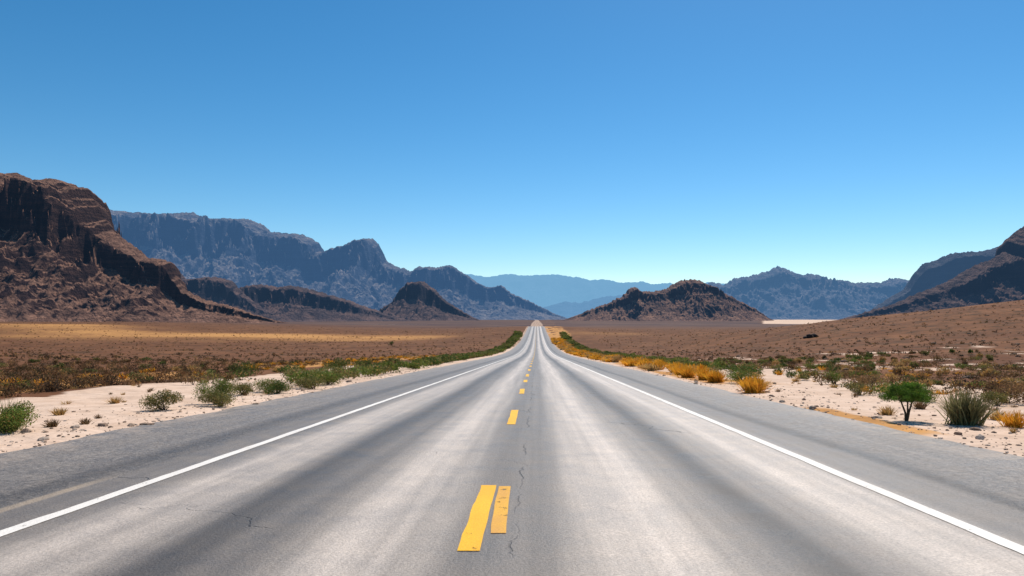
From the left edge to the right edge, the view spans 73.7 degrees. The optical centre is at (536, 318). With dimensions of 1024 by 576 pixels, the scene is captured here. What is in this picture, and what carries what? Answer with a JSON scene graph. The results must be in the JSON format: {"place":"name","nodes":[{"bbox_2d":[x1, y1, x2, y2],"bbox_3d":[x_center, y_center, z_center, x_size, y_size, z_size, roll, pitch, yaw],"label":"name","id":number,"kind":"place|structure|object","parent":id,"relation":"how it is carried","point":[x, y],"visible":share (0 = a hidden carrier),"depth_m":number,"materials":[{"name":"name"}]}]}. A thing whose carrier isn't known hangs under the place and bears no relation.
{"place":"outdoors","nodes":[
{"label":"outdoors","id":0,"kind":"place"},
{"bbox_2d":[0,173,286,322],"bbox_3d":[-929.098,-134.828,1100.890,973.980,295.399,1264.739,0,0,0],"label":"brown mountain","id":1,"kind":"structure","parent":0,"point":[68,253],"depth_m":1223.46,"materials":[{"name":"brown stone"}]},
{"bbox_2d":[181,274,294,320],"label":"dark foothill","id":2,"kind":"structure","parent":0,"point":[224,291],"depth_m":1726.39,"materials":[{"name":"stone"}]},
{"bbox_2d":[240,284,408,321],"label":"mesa foothill","id":3,"kind":"structure","parent":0,"point":[295,303],"depth_m":1911.91,"materials":[{"name":"stone"}]},
{"bbox_2d":[109,209,566,319],"bbox_3d":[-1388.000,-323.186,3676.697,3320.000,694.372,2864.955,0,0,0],"label":"blue mesa range","id":4,"kind":"structure","parent":0,"point":[243,252],"depth_m":3889.93,"materials":[{"name":"blue stone"}]},
{"bbox_2d":[379,281,478,320],"bbox_3d":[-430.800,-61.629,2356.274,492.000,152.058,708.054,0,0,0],"label":"butte hill","id":5,"kind":"structure","parent":0,"point":[418,301],"depth_m":2381.76,"materials":[{"name":"stone"}]},
{"bbox_2d":[0,326,1023,575],"bbox_3d":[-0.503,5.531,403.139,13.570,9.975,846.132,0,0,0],"label":"asphalt road","id":6,"kind":"structure","parent":0,"point":[600,474],"depth_m":6.85,"materials":[{"name":"grey asphalt"}]},
{"bbox_2d":[457,342,535,550],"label":"yellow center line marking","id":7,"kind":"object","parent":6,"relation":"on","point":[477,520],"visible":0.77,"depth_m":5.72,"materials":[{"name":"paint"}]},
{"bbox_2d":[0,328,1023,553],"bbox_3d":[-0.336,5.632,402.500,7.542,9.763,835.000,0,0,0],"label":"white edge line marking","id":8,"kind":"object","parent":6,"relation":"on","point":[992,537],"visible":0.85,"depth_m":6.98,"materials":[{"name":"paint"}]},
{"bbox_2d":[0,300,1023,456],"bbox_3d":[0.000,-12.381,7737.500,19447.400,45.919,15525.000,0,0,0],"label":"desert ground","id":9,"kind":"structure","parent":0,"point":[83,399],"depth_m":135.07,"materials":[{"name":"beige sand"}]},
{"bbox_2d":[0,396,40,434],"bbox_3d":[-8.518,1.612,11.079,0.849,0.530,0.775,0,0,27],"label":"sagebrush bush","id":10,"kind":"object","parent":9,"relation":"on","point":[10,424],"visible":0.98,"depth_m":10.97,"materials":[{"name":"green plant"}]},
{"bbox_2d":[40,418,59,426],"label":"desert grass tuft","id":11,"kind":"object","parent":9,"relation":"on","point":[54,423],"visible":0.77,"depth_m":11.87,"materials":[{"name":"brown plant"}]},
{"bbox_2d":[48,406,68,415],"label":"desert grass tuft","id":12,"kind":"object","parent":9,"relation":"on","point":[58,411],"visible":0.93,"depth_m":13.99,"materials":[{"name":"brown plant"}]},
{"bbox_2d":[78,417,93,424],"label":"desert grass tuft","id":13,"kind":"object","parent":9,"relation":"on","point":[85,421],"visible":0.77,"depth_m":12.39,"materials":[{"name":"brown plant"}]},
{"bbox_2d":[103,396,125,403],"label":"desert grass tuft","id":14,"kind":"object","parent":9,"relation":"on","point":[115,401],"visible":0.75,"depth_m":16.94,"materials":[{"name":"beige plant"}]},
{"bbox_2d":[138,388,183,410],"bbox_3d":[-8.240,1.790,14.966,0.825,0.518,0.860,0,0,0],"label":"sagebrush bush","id":15,"kind":"object","parent":9,"relation":"on","point":[154,402],"visible":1,"depth_m":14.94,"materials":[{"name":"green plant"}]},
{"bbox_2d":[191,376,239,401],"bbox_3d":[-7.898,1.784,16.869,1.105,0.714,0.778,0,0,-38],"label":"sagebrush bush","id":16,"kind":"object","parent":9,"relation":"on","point":[222,386],"visible":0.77,"depth_m":16.84,"materials":[{"name":"green plant"}]},
{"bbox_2d":[197,390,235,406],"bbox_3d":[-7.492,1.889,16.226,0.966,0.451,0.839,0,0,31],"label":"sagebrush bush","id":17,"kind":"object","parent":9,"relation":"on","point":[221,398],"visible":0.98,"depth_m":16.06,"materials":[{"name":"green plant"}]},
{"bbox_2d":[226,381,261,394],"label":"sagebrush bush","id":18,"kind":"object","parent":9,"relation":"on","point":[242,386],"visible":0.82,"depth_m":20.46,"materials":[{"name":"green plant"}]},
{"bbox_2d":[228,360,259,375],"bbox_3d":[-14.205,2.385,33.013,1.215,0.898,1.527,0,0,35],"label":"sagebrush bush","id":19,"kind":"object","parent":9,"relation":"on","point":[241,365],"visible":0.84,"depth_m":33.01,"materials":[{"name":"green plant"}]},
{"bbox_2d":[252,378,275,391],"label":"sagebrush bush","id":20,"kind":"object","parent":9,"relation":"on","point":[266,383],"visible":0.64,"depth_m":21.48,"materials":[{"name":"green plant"}]},
{"bbox_2d":[262,379,292,394],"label":"sagebrush bush","id":21,"kind":"object","parent":9,"relation":"on","point":[277,386],"visible":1,"depth_m":20.67,"materials":[{"name":"green plant"}]},
{"bbox_2d":[295,375,326,389],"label":"sagebrush bush","id":22,"kind":"object","parent":9,"relation":"on","point":[308,383],"visible":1,"depth_m":23.17,"materials":[{"name":"green plant"}]},
{"bbox_2d":[314,372,344,384],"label":"sagebrush bush","id":23,"kind":"object","parent":9,"relation":"on","point":[331,378],"visible":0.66,"depth_m":25.45,"materials":[{"name":"green plant"}]},
{"bbox_2d":[329,357,353,368],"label":"sagebrush bush","id":24,"kind":"object","parent":9,"relation":"on","point":[344,363],"visible":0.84,"depth_m":43.74,"materials":[{"name":"green plant"}]},
{"bbox_2d":[353,357,372,364],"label":"sagebrush bush","id":25,"kind":"object","parent":9,"relation":"on","point":[363,361],"visible":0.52,"depth_m":44.45,"materials":[{"name":"green plant"}]},
{"bbox_2d":[0,300,1023,401],"bbox_3d":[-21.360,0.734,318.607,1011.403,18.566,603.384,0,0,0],"label":"desert scrub","id":26,"kind":"object","parent":9,"relation":"on","point":[107,378],"visible":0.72,"depth_m":46.46,"materials":[{"name":"brown plant"}]},
{"bbox_2d":[0,330,1023,394],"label":"roadside shrubs","id":27,"kind":"object","parent":9,"relation":"on","point":[374,368],"visible":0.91,"depth_m":41.51,"materials":[{"name":"green plant"}]},
{"bbox_2d":[0,337,1023,432],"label":"dry grass","id":28,"kind":"structure","parent":9,"relation":"on","point":[645,363],"depth_m":43.20,"materials":[{"name":"yellow plant"}]},
{"bbox_2d":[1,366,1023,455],"bbox_3d":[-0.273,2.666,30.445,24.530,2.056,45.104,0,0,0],"label":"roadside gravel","id":29,"kind":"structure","parent":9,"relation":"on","point":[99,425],"depth_m":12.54,"materials":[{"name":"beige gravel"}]},
{"bbox_2d":[671,364,695,374],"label":"golden grass tuft","id":30,"kind":"object","parent":9,"relation":"on","point":[676,370],"visible":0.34,"depth_m":34.89,"materials":[{"name":"yellow plant"}]},
{"bbox_2d":[673,367,697,377],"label":"golden grass tuft","id":31,"kind":"object","parent":9,"relation":"on","point":[687,372],"visible":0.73,"depth_m":31.87,"materials":[{"name":"yellow plant"}]},
{"bbox_2d":[691,368,714,379],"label":"golden grass tuft","id":32,"kind":"object","parent":9,"relation":"on","point":[699,374],"visible":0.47,"depth_m":29.35,"materials":[{"name":"yellow plant"}]},
{"bbox_2d":[701,369,728,382],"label":"golden grass tuft","id":33,"kind":"object","parent":9,"relation":"on","point":[718,376],"visible":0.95,"depth_m":27.35,"materials":[{"name":"yellow plant"}]},
{"bbox_2d":[724,367,758,382],"bbox_3d":[7.868,2.242,26.545,1.145,0.677,1.252,0,0,-39],"label":"sagebrush bush","id":34,"kind":"object","parent":9,"relation":"on","point":[737,375],"visible":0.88,"depth_m":26.40,"materials":[{"name":"green plant"}]},
{"bbox_2d":[735,377,774,393],"bbox_3d":[6.715,2.055,21.276,1.508,0.545,1.437,0,0,-41],"label":"golden grass tuft","id":35,"kind":"object","parent":9,"relation":"on","point":[754,387],"visible":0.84,"depth_m":21.05,"materials":[{"name":"yellow plant"}]},
{"bbox_2d":[803,334,818,338],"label":"boulder","id":36,"kind":"object","parent":9,"relation":"on","point":[810,336],"visible":0.94,"depth_m":149.43,"materials":[{"name":"stone"}]},
{"bbox_2d":[623,302,1019,377],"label":"hillside rocks","id":37,"kind":"object","parent":9,"relation":"on","point":[844,360],"visible":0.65,"depth_m":97.80,"materials":[{"name":"stone"}]},
{"bbox_2d":[823,371,843,383],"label":"sagebrush bush","id":38,"kind":"object","parent":9,"relation":"on","point":[835,378],"visible":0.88,"depth_m":26.46,"materials":[{"name":"green plant"}]},
{"bbox_2d":[846,381,878,395],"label":"sagebrush bush","id":39,"kind":"object","parent":9,"relation":"on","point":[856,387],"visible":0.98,"depth_m":20.20,"materials":[{"name":"green plant"}]},
{"bbox_2d":[844,374,883,388],"bbox_3d":[10.839,2.105,22.610,1.173,0.575,0.999,0,0,-15],"label":"sagebrush bush","id":40,"kind":"object","parent":9,"relation":"on","point":[868,380],"visible":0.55,"depth_m":22.52,"materials":[{"name":"green plant"}]},
{"bbox_2d":[875,406,899,415],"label":"desert grass tuft","id":41,"kind":"object","parent":9,"relation":"on","point":[885,411],"visible":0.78,"depth_m":14.16,"materials":[{"name":"brown plant"}]},
{"bbox_2d":[877,380,935,420],"bbox_3d":[7.048,1.580,13.033,0.925,0.812,0.962,0,0,0],"label":"desert tree","id":42,"kind":"object","parent":9,"relation":"on","point":[903,391],"visible":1,"depth_m":12.95,"materials":[{"name":"green plant"}]},
{"bbox_2d":[905,401,928,408],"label":"desert grass tuft","id":43,"kind":"object","parent":9,"relation":"on","point":[919,405],"visible":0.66,"depth_m":15.46,"materials":[{"name":"brown plant"}]},
{"bbox_2d":[915,383,940,401],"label":"sagebrush bush","id":44,"kind":"object","parent":9,"relation":"on","point":[933,395],"visible":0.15,"depth_m":17.66,"materials":[{"name":"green plant"}]},
{"bbox_2d":[932,386,1006,425],"bbox_3d":[7.797,1.562,12.348,1.212,0.723,1.215,0,0,43],"label":"yucca plant","id":45,"kind":"object","parent":9,"relation":"on","point":[963,409],"visible":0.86,"depth_m":12.17,"materials":[{"name":"green plant"}]},
{"bbox_2d":[980,390,1011,405],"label":"sagebrush bush","id":46,"kind":"object","parent":9,"relation":"on","point":[994,396],"visible":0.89,"depth_m":16.52,"materials":[{"name":"green plant"}]},
{"bbox_2d":[987,409,1008,420],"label":"desert grass tuft","id":47,"kind":"object","parent":9,"relation":"on","point":[994,415],"visible":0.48,"depth_m":13.16,"materials":[{"name":"yellow plant"}]},
{"bbox_2d":[981,377,1023,393],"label":"sagebrush bush","id":48,"kind":"object","parent":9,"relation":"on","point":[987,384],"visible":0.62,"depth_m":19.42,"materials":[{"name":"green plant"}]},
{"bbox_2d":[983,383,1023,404],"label":"sagebrush bush","id":49,"kind":"object","parent":9,"relation":"on","point":[1018,394],"visible":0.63,"depth_m":17.20,"materials":[{"name":"green plant"}]},
{"bbox_2d":[995,409,1023,427],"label":"golden grass tuft","id":50,"kind":"object","parent":9,"relation":"on","point":[1016,419],"visible":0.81,"depth_m":11.95,"materials":[{"name":"yellow plant"}]},
{"bbox_2d":[0,0,1023,283],"label":"sky","id":51,"kind":"structure","parent":0,"point":[648,141],"materials":[{"name":"blue"}]},
{"bbox_2d":[542,295,621,317],"bbox_3d":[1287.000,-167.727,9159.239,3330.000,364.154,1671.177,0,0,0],"label":"hazy hill","id":52,"kind":"structure","parent":0,"point":[565,309],"depth_m":9230.92,"materials":[{"name":"blue stone"}]},
{"bbox_2d":[465,274,723,306],"bbox_3d":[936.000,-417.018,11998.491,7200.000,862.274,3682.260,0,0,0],"label":"ridge","id":53,"kind":"structure","parent":0,"point":[545,290],"depth_m":12187.80,"materials":[{"name":"blue stone"}]},
{"bbox_2d":[561,279,773,320],"bbox_3d":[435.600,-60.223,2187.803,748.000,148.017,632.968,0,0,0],"label":"hill","id":54,"kind":"structure","parent":0,"point":[690,300],"depth_m":2160.63,"materials":[{"name":"brown stone"}]},
{"bbox_2d":[708,266,908,319],"bbox_3d":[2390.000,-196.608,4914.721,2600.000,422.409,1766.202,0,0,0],"label":"blue range","id":55,"kind":"structure","parent":0,"point":[778,293],"depth_m":4828.96,"materials":[{"name":"blue stone"}]},
{"bbox_2d":[839,226,1023,319],"bbox_3d":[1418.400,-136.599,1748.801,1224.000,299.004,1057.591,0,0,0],"label":"dark mountain","id":56,"kind":"structure","parent":0,"point":[999,277],"depth_m":1818.58,"materials":[{"name":"stone"}]},
{"bbox_2d":[867,246,998,311],"bbox_3d":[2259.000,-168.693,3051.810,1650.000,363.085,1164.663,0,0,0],"label":"mesa","id":57,"kind":"structure","parent":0,"point":[933,274],"depth_m":3080.87,"materials":[{"name":"blue stone"}]}
]}

